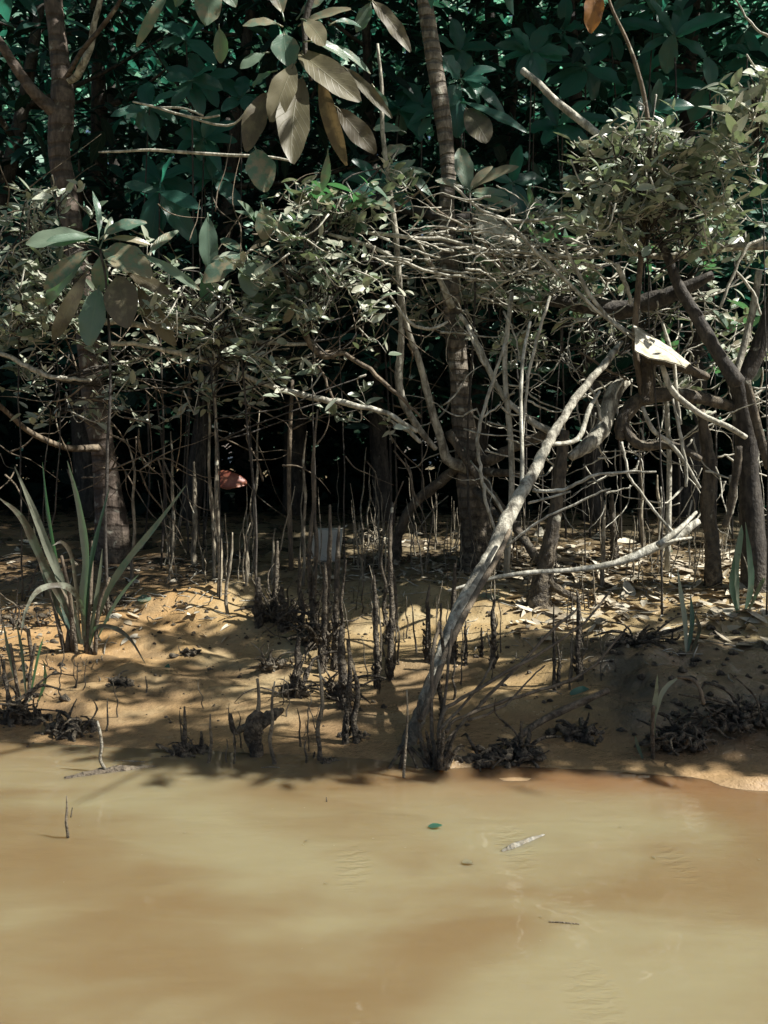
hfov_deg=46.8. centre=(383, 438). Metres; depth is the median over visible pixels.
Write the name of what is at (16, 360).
leafy branch
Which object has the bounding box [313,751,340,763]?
root clump
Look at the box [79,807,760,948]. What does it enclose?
floating flecks
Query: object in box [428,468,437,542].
breathing root
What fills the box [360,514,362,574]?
breathing root
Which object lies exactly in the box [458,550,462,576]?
breathing root
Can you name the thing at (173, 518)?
breathing root
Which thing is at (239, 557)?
breathing root
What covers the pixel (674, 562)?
breathing root
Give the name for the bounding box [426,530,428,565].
breathing root
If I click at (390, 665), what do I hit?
breathing root
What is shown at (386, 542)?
breathing root
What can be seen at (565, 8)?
broad leaved sapling
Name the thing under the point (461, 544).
breathing root
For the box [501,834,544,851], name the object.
floating stick
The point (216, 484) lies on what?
breathing root
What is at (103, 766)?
crooked twig
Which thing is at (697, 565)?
breathing root
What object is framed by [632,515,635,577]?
breathing root
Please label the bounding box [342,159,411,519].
broad leaved sapling
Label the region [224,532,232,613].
breathing root
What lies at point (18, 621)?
root clump
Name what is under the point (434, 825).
floating leaf
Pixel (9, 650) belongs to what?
strap leaved plant
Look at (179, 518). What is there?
breathing root
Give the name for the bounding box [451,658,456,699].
breathing root
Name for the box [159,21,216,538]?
broad leaved sapling
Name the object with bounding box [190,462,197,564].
breathing root
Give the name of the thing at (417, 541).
breathing root
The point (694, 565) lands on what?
breathing root
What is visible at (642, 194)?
leaved shrub
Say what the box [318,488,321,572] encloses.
breathing root
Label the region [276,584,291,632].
breathing root
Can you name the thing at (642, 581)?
breathing root
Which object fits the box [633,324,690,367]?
dry leaf sheath
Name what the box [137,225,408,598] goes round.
leaved shrub
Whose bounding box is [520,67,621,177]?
dead branch
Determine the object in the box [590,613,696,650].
root clump
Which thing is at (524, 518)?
breathing root
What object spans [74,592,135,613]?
root clump
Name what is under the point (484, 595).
fallen leaf
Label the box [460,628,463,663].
breathing root
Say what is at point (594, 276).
leaved shrub
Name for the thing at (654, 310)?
broad leaved sapling
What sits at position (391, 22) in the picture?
hanging branch
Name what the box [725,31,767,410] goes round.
broad leaved sapling
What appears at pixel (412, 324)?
dead twig
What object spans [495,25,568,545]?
broad leaved sapling
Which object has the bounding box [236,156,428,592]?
leaved shrub
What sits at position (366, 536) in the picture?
root clump
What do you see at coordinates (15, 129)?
forest tree
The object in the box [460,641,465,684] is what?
breathing root
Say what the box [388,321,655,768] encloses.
leaning tree
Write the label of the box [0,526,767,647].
leaf litter
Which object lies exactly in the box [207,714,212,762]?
breathing root
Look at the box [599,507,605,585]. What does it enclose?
breathing root
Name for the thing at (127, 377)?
leaved shrub
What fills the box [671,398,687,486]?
dead twig
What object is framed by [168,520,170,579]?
breathing root
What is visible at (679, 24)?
broad leaved sapling
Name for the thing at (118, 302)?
broad leaved sapling
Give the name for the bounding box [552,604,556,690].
breathing root
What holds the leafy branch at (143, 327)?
attached to the leaved shrub at (176, 314)
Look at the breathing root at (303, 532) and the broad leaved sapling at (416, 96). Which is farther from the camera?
the broad leaved sapling at (416, 96)
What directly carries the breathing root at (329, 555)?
on the mud bank
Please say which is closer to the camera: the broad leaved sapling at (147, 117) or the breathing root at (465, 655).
the breathing root at (465, 655)
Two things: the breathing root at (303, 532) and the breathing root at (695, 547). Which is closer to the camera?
the breathing root at (303, 532)
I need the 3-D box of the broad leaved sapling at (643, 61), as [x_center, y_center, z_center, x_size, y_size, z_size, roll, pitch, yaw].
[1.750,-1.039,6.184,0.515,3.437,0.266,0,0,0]
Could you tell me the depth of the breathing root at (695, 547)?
4.88 m
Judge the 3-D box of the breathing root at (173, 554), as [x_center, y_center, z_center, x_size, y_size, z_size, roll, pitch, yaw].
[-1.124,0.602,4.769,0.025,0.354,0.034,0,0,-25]
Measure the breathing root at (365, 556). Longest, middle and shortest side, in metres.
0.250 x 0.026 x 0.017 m
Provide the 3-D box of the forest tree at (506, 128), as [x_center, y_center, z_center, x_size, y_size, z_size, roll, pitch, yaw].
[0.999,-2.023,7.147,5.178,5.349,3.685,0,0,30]
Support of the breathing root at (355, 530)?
on the mud bank
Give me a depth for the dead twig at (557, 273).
4.14 m
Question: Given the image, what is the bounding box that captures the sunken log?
[64,765,155,778]
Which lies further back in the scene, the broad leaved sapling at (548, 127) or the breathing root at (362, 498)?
the broad leaved sapling at (548, 127)
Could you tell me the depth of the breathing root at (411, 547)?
4.86 m
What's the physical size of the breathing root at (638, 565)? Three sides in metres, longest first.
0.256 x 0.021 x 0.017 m
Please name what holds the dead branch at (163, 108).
attached to the mangrove tree at (58, 107)
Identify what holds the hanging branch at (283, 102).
hanging from the mangrove tree at (456, 436)
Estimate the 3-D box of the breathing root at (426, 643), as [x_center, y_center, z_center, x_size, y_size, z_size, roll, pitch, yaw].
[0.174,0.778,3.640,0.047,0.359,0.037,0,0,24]
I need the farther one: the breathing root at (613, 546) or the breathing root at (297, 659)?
the breathing root at (613, 546)
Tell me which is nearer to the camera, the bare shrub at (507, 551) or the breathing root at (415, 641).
the breathing root at (415, 641)
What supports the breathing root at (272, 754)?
on the mud bank
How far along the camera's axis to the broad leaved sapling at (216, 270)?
4.29 m
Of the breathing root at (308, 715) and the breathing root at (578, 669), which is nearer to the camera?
the breathing root at (308, 715)
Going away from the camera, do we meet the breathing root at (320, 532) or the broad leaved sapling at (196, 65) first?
the breathing root at (320, 532)
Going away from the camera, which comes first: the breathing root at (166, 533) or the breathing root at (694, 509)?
the breathing root at (166, 533)
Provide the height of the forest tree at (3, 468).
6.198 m
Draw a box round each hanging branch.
[136,0,237,46]
[213,0,392,191]
[355,0,411,106]
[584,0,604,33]
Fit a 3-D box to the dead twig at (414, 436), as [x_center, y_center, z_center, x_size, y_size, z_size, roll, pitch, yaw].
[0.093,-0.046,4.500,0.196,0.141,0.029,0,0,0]
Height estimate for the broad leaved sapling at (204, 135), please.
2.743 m
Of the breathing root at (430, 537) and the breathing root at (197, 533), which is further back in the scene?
the breathing root at (197, 533)
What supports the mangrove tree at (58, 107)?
on the mud bank
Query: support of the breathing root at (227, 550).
on the mud bank
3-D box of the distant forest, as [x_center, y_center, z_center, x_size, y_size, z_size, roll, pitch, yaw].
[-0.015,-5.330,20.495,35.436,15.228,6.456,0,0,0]
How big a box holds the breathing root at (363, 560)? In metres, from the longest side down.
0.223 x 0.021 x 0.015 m
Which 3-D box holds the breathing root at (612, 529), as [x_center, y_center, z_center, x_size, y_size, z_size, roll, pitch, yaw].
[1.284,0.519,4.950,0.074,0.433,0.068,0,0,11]
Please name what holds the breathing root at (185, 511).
on the mud bank
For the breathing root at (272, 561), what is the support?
on the mud bank
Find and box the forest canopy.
[0,0,767,361]
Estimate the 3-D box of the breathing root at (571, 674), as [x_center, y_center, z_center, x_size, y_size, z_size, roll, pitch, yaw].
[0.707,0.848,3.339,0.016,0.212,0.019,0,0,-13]
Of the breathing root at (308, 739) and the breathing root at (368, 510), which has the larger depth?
the breathing root at (368, 510)
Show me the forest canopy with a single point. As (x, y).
(420, 146)
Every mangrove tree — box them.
[0,0,286,563]
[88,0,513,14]
[323,0,704,573]
[468,236,767,592]
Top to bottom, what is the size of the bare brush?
0.476 m
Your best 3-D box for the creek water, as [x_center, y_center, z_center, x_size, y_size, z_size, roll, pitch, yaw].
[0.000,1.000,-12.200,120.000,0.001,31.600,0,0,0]
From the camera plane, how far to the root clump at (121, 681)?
3.45 m
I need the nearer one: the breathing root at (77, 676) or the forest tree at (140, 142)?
the breathing root at (77, 676)
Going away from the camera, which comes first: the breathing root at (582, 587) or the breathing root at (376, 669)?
the breathing root at (376, 669)
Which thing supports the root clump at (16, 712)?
on the mud bank
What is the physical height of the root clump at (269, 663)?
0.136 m
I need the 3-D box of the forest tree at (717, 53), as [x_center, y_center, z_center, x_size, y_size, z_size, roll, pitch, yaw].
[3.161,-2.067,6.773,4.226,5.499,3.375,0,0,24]
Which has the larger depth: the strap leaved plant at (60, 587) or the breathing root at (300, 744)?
the strap leaved plant at (60, 587)
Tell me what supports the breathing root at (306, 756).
on the mud bank
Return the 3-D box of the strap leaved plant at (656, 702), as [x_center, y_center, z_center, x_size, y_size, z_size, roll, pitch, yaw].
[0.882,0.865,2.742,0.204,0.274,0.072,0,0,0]
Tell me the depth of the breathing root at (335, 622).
3.62 m
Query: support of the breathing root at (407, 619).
on the mud bank
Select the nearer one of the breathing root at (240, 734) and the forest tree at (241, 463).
the breathing root at (240, 734)
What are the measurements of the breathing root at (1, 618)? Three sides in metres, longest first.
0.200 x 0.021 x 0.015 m
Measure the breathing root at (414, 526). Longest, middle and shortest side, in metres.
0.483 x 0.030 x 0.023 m
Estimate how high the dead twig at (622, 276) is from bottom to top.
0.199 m
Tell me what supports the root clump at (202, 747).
on the mud bank
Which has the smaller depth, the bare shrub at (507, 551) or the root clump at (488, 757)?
the root clump at (488, 757)
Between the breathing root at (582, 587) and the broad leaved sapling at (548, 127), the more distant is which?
the broad leaved sapling at (548, 127)
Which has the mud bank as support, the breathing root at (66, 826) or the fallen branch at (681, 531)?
the fallen branch at (681, 531)
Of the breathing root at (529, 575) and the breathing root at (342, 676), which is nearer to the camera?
the breathing root at (342, 676)
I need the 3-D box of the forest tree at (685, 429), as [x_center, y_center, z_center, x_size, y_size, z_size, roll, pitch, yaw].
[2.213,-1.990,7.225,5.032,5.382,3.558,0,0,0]
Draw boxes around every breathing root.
[0,597,2,633]
[58,668,61,695]
[60,633,64,672]
[65,796,68,837]
[75,663,77,687]
[82,659,86,690]
[105,698,108,730]
[111,677,118,717]
[126,438,135,585]
[158,482,173,574]
[166,539,176,583]
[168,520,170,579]
[170,431,174,564]
[173,520,177,580]
[175,497,185,544]
[179,490,191,536]
[179,710,181,741]
[186,484,203,569]
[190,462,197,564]
[198,678,203,708]
[203,548,206,584]
[206,390,215,577]
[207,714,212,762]
[212,353,222,596]
[212,492,217,561]
[214,525,217,554]
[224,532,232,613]
[225,517,227,576]
[225,739,227,762]
[233,731,235,763]
[237,527,242,581]
[238,712,241,747]
[242,486,247,581]
[245,523,250,585]
[247,489,252,579]
[251,546,254,577]
[251,577,267,628]
[252,524,254,570]
[253,411,259,563]
[268,541,279,619]
[268,681,276,763]
[270,528,275,577]
[271,487,294,584]
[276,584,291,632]
[286,681,289,716]
[288,637,304,697]
[297,555,305,625]
[297,709,301,746]
[299,486,303,558]
[301,431,307,585]
[304,740,307,762]
[305,409,318,628]
[306,724,309,750]
[307,692,311,732]
[310,474,318,635]
[316,562,329,673]
[316,659,324,760]
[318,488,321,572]
[320,504,332,661]
[328,526,339,670]
[336,460,339,521]
[336,626,347,709]
[339,560,346,657]
[342,639,360,744]
[343,602,350,648]
[350,483,363,577]
[351,500,354,563]
[358,541,367,580]
[359,531,362,595]
[360,451,365,544]
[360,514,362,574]
[361,577,364,612]
[361,636,368,680]
[364,532,371,573]
[366,469,370,544]
[370,487,377,548]
[370,566,372,604]
[371,575,382,688]
[372,480,376,550]
[375,471,379,556]
[376,510,379,568]
[377,602,385,656]
[378,597,381,671]
[379,541,388,644]
[380,493,389,550]
[380,499,383,565]
[382,513,389,579]
[383,544,386,624]
[385,502,395,680]
[393,570,397,662]
[394,623,396,663]
[396,613,399,664]
[402,690,408,777]
[405,597,408,638]
[406,499,422,575]
[409,484,415,555]
[409,597,417,652]
[410,525,411,566]
[421,585,431,662]
[425,493,438,570]
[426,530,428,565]
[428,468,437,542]
[429,607,431,653]
[434,472,436,549]
[437,581,442,617]
[437,603,444,716]
[444,521,447,567]
[446,557,448,588]
[449,516,451,558]
[450,563,458,663]
[451,510,456,544]
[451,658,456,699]
[453,522,460,548]
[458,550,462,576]
[460,527,461,563]
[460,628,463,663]
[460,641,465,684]
[462,621,468,665]
[478,627,483,657]
[487,628,492,677]
[488,599,498,669]
[490,581,496,624]
[493,569,495,606]
[498,590,501,652]
[514,533,517,561]
[522,505,525,533]
[526,551,535,591]
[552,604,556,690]
[556,636,561,687]
[568,622,573,689]
[569,587,573,623]
[570,640,572,682]
[572,497,577,537]
[572,591,583,681]
[581,557,582,605]
[581,640,584,669]
[591,564,596,605]
[599,495,601,553]
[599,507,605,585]
[599,628,602,654]
[600,641,605,680]
[602,476,609,523]
[605,513,620,576]
[607,493,620,560]
[625,526,633,575]
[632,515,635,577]
[636,543,639,583]
[639,453,644,546]
[640,564,646,595]
[645,521,652,570]
[656,475,660,539]
[670,541,679,578]
[691,483,695,538]
[691,534,702,591]
[693,531,696,563]
[693,543,695,587]
[721,536,725,563]
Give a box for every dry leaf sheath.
[475,212,528,250]
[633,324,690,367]
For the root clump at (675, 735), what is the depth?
2.80 m
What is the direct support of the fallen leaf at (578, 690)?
on the mud bank
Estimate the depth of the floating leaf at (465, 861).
2.09 m
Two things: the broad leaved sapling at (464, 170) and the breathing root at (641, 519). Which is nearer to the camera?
the broad leaved sapling at (464, 170)
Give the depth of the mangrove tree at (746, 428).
4.30 m
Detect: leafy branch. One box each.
[0,351,91,381]
[104,318,306,345]
[111,340,417,432]
[279,242,420,417]
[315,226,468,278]
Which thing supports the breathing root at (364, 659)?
on the mud bank
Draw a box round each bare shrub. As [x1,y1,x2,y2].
[0,134,499,570]
[340,185,703,573]
[394,253,767,578]
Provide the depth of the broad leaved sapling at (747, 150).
5.64 m
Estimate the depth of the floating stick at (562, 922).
1.83 m
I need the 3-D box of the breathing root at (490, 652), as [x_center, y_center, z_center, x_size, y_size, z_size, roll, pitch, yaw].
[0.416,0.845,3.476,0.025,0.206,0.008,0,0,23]
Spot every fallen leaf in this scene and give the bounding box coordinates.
[137,595,150,601]
[479,593,500,599]
[570,686,588,694]
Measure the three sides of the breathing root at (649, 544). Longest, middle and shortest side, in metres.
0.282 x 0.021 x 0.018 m
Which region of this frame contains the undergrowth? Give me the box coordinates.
[0,238,767,516]
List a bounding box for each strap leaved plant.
[0,461,185,662]
[3,623,46,701]
[635,674,705,758]
[677,568,700,652]
[729,522,764,612]
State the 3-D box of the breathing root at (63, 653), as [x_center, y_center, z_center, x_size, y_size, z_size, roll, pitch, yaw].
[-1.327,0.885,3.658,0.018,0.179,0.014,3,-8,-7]
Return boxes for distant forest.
[2,0,767,462]
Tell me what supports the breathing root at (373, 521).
on the mud bank
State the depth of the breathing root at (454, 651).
3.61 m
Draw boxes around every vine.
[376,43,437,450]
[608,0,652,395]
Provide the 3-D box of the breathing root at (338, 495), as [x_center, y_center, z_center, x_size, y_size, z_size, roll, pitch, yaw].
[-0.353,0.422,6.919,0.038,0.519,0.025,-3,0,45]
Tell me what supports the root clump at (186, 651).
on the mud bank
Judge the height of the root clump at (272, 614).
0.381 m
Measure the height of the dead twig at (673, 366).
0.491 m
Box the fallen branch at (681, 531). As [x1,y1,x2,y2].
[447,511,700,591]
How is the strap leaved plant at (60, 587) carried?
on the mud bank
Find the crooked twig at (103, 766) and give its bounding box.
[96,721,106,769]
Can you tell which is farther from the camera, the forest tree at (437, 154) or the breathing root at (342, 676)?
the forest tree at (437, 154)
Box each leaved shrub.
[0,174,150,601]
[0,332,232,596]
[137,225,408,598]
[212,147,423,473]
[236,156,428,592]
[379,193,640,454]
[471,186,761,575]
[489,184,767,574]
[554,72,767,614]
[691,54,767,614]
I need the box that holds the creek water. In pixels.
[0,741,767,1023]
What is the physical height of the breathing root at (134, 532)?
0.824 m
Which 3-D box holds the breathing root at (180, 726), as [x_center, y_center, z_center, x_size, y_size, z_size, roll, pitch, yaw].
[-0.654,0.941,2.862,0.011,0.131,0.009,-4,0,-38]
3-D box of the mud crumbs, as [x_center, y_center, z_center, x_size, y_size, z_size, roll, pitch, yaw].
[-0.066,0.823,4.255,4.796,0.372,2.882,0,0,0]
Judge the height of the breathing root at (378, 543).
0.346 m
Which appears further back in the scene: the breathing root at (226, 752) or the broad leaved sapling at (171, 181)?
the broad leaved sapling at (171, 181)
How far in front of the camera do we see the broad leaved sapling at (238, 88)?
5.69 m
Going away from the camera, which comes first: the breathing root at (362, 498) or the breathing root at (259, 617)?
the breathing root at (259, 617)
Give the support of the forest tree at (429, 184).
on the mud bank
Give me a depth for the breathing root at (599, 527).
5.16 m
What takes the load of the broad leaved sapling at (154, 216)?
on the mud bank
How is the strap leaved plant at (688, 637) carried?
on the mud bank
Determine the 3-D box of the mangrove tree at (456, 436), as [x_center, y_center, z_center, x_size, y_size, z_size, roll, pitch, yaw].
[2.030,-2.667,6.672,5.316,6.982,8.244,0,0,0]
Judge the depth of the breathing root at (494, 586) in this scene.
4.18 m
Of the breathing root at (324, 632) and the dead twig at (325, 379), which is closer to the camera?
the breathing root at (324, 632)
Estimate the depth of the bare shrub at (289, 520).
4.67 m
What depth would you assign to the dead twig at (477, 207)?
4.49 m
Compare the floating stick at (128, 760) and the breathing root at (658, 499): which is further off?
the breathing root at (658, 499)
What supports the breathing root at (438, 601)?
on the mud bank
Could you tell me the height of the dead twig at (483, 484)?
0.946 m
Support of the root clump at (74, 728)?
on the mud bank
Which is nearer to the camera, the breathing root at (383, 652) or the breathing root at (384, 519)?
the breathing root at (383, 652)
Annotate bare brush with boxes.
[416,590,621,770]
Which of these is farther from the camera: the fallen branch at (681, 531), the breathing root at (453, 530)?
the breathing root at (453, 530)
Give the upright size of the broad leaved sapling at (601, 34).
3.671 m
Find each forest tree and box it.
[0,0,254,489]
[0,0,266,441]
[0,0,418,492]
[0,0,426,516]
[0,0,450,504]
[0,0,566,520]
[4,0,685,521]
[6,0,506,515]
[154,0,767,504]
[179,0,587,493]
[187,0,711,499]
[305,0,767,521]
[347,0,767,516]
[425,0,767,497]
[520,0,767,430]
[563,1,767,415]
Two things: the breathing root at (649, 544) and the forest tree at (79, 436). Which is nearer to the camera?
the breathing root at (649, 544)
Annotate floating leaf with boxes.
[428,823,441,827]
[462,859,472,863]
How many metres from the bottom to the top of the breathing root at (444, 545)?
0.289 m
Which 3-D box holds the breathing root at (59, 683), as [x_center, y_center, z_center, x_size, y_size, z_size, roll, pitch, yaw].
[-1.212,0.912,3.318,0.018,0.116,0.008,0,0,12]
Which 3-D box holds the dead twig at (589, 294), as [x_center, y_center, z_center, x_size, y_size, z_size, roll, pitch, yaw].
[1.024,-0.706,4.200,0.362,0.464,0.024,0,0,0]
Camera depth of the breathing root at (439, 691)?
3.08 m
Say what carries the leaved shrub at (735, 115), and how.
on the mud bank
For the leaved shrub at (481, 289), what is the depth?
5.08 m
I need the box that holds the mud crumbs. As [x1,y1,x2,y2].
[0,541,767,746]
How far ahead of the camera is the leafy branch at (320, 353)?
4.39 m
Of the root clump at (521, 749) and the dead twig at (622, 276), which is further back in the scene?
the dead twig at (622, 276)
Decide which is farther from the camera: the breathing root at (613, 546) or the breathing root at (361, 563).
the breathing root at (613, 546)
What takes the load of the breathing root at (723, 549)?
on the mud bank
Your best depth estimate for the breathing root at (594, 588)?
4.21 m
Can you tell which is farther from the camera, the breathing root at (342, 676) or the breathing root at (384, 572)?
the breathing root at (384, 572)
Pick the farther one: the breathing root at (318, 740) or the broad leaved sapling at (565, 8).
the broad leaved sapling at (565, 8)
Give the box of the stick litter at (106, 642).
[0,539,767,695]
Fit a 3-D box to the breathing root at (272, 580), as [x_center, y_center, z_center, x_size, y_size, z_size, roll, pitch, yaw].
[-0.523,0.512,4.569,0.025,0.551,0.036,12,-4,-10]
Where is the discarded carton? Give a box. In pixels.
[311,524,347,560]
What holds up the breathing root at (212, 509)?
on the mud bank
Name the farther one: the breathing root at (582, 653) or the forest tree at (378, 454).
the forest tree at (378, 454)
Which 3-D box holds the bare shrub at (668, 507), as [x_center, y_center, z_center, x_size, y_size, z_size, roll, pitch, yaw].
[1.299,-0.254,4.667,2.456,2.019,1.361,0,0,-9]
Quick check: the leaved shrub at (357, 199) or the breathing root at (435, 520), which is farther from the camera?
the breathing root at (435, 520)
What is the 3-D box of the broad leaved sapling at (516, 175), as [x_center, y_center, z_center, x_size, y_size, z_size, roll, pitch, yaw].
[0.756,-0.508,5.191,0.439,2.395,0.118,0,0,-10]
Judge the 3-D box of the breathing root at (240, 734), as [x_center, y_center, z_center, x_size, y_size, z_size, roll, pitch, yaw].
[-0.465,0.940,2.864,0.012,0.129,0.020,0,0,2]
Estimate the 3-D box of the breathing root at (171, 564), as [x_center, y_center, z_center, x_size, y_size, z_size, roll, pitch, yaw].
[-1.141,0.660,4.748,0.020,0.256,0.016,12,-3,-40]
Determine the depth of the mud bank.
3.66 m
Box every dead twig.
[314,358,343,409]
[339,229,566,258]
[384,416,421,443]
[387,292,447,330]
[414,184,505,270]
[453,186,566,222]
[458,313,563,433]
[466,325,485,365]
[475,343,505,529]
[504,219,634,340]
[523,296,550,434]
[562,241,634,336]
[577,350,629,380]
[584,381,601,420]
[614,262,631,303]
[620,442,672,531]
[660,321,681,424]
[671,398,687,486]
[719,237,765,314]
[735,0,767,37]
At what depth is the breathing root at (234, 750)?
2.73 m
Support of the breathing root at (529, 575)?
on the mud bank
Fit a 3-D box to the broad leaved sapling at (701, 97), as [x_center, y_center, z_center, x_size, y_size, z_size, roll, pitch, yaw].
[2.135,-0.889,5.835,0.581,3.178,0.225,0,0,0]
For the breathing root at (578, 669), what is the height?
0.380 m
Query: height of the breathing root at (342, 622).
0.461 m
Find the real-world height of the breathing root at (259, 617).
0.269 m
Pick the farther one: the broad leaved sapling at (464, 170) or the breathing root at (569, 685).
the broad leaved sapling at (464, 170)
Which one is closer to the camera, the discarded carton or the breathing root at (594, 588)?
the breathing root at (594, 588)
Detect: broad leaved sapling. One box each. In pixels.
[26,191,200,621]
[111,81,177,550]
[125,157,200,568]
[132,155,194,547]
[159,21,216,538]
[165,53,237,537]
[165,65,222,553]
[175,109,236,545]
[179,144,240,531]
[199,202,290,603]
[218,76,256,537]
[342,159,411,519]
[373,123,518,565]
[374,85,427,530]
[399,82,431,532]
[408,55,526,363]
[438,19,495,350]
[477,145,545,548]
[495,22,565,536]
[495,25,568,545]
[527,95,590,499]
[545,43,625,537]
[546,0,590,538]
[565,98,642,542]
[579,0,640,532]
[600,49,669,528]
[608,119,679,512]
[616,0,680,541]
[619,0,730,543]
[625,79,693,527]
[666,57,748,512]
[701,126,760,541]
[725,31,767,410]
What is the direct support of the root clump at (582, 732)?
on the mud bank
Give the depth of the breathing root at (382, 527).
4.88 m
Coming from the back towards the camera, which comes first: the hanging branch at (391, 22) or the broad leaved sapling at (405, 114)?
the broad leaved sapling at (405, 114)
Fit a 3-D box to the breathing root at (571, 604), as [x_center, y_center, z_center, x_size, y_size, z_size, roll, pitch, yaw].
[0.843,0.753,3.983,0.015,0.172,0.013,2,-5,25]
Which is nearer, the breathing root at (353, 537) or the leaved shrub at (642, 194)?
the leaved shrub at (642, 194)
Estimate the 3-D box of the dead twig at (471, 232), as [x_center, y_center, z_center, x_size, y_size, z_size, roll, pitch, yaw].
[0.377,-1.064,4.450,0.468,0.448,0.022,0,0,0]
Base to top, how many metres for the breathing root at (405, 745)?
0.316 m
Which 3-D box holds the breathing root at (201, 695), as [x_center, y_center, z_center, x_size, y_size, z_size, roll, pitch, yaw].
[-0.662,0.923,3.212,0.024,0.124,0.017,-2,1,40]
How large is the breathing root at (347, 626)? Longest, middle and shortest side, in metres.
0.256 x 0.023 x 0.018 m
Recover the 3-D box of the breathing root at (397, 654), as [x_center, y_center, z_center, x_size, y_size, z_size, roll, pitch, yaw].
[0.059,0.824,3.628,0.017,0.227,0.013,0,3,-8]
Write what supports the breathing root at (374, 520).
on the mud bank
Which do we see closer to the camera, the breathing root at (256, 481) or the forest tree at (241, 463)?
the breathing root at (256, 481)
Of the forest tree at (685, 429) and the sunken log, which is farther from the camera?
the forest tree at (685, 429)
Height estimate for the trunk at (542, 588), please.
0.908 m
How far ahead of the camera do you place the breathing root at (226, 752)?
2.74 m
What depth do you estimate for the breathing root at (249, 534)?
4.53 m
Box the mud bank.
[0,442,767,790]
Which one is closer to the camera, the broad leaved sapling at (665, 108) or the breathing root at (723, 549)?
the breathing root at (723, 549)
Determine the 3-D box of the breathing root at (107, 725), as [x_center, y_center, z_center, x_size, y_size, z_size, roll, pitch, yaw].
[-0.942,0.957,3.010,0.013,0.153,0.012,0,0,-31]
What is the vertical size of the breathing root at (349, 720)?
0.381 m
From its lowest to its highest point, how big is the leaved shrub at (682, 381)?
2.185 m
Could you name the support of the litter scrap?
on the mud bank
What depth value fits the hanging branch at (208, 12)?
3.69 m
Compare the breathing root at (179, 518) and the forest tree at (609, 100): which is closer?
the breathing root at (179, 518)
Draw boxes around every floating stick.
[113,760,144,761]
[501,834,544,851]
[549,921,578,924]
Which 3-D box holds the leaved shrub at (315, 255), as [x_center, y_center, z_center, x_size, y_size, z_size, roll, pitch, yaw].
[-0.276,-0.294,4.329,0.925,2.286,0.696,0,0,14]
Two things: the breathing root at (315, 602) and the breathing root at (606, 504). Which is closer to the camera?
the breathing root at (315, 602)
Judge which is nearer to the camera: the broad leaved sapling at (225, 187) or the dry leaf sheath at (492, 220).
the dry leaf sheath at (492, 220)
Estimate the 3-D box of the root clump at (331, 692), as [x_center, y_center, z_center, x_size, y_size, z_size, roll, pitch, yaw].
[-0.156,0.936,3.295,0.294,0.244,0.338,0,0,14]
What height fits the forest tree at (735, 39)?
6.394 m
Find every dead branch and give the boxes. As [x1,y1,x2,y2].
[98,101,288,160]
[510,688,609,742]
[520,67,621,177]
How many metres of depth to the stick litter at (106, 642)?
4.31 m
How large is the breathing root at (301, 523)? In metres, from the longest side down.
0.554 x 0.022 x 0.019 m
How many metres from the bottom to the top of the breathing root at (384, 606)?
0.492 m
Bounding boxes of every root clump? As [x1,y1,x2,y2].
[0,579,55,630]
[0,660,74,727]
[34,699,97,741]
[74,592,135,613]
[105,670,134,688]
[156,706,199,757]
[169,646,201,658]
[195,731,208,754]
[234,564,322,623]
[235,643,354,701]
[245,642,303,671]
[262,551,363,661]
[303,651,385,703]
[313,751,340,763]
[337,724,370,740]
[352,508,387,543]
[454,733,531,771]
[489,698,560,767]
[545,712,624,745]
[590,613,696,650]
[634,709,717,755]
[674,673,767,738]
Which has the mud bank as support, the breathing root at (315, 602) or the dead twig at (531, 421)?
the breathing root at (315, 602)
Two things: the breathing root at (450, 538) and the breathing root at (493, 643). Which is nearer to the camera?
the breathing root at (493, 643)
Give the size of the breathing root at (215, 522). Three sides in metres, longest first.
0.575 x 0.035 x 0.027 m
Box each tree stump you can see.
[228,678,283,756]
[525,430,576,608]
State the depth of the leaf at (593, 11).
3.78 m
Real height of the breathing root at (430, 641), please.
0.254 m
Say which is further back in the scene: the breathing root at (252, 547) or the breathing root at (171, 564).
the breathing root at (252, 547)
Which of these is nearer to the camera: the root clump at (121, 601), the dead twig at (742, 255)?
the dead twig at (742, 255)
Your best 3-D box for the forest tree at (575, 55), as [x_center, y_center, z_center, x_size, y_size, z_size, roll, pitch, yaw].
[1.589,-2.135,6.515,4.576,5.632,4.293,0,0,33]
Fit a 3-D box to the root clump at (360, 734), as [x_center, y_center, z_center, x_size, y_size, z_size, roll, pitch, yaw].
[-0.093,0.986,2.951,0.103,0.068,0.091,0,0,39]
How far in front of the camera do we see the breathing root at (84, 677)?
3.33 m
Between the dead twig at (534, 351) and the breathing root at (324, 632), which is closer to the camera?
the breathing root at (324, 632)
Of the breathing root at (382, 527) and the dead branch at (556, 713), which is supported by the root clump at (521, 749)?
the dead branch at (556, 713)
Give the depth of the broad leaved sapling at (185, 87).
5.28 m
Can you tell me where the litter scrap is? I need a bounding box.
[220,470,246,489]
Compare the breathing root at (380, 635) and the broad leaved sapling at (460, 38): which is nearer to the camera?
the breathing root at (380, 635)
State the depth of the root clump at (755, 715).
2.89 m
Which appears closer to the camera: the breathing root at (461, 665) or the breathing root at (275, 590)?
the breathing root at (461, 665)
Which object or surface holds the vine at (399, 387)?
attached to the mangrove tree at (456, 436)
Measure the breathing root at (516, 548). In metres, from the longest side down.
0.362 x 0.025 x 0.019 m
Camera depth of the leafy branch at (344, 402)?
4.39 m
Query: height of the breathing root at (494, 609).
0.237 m

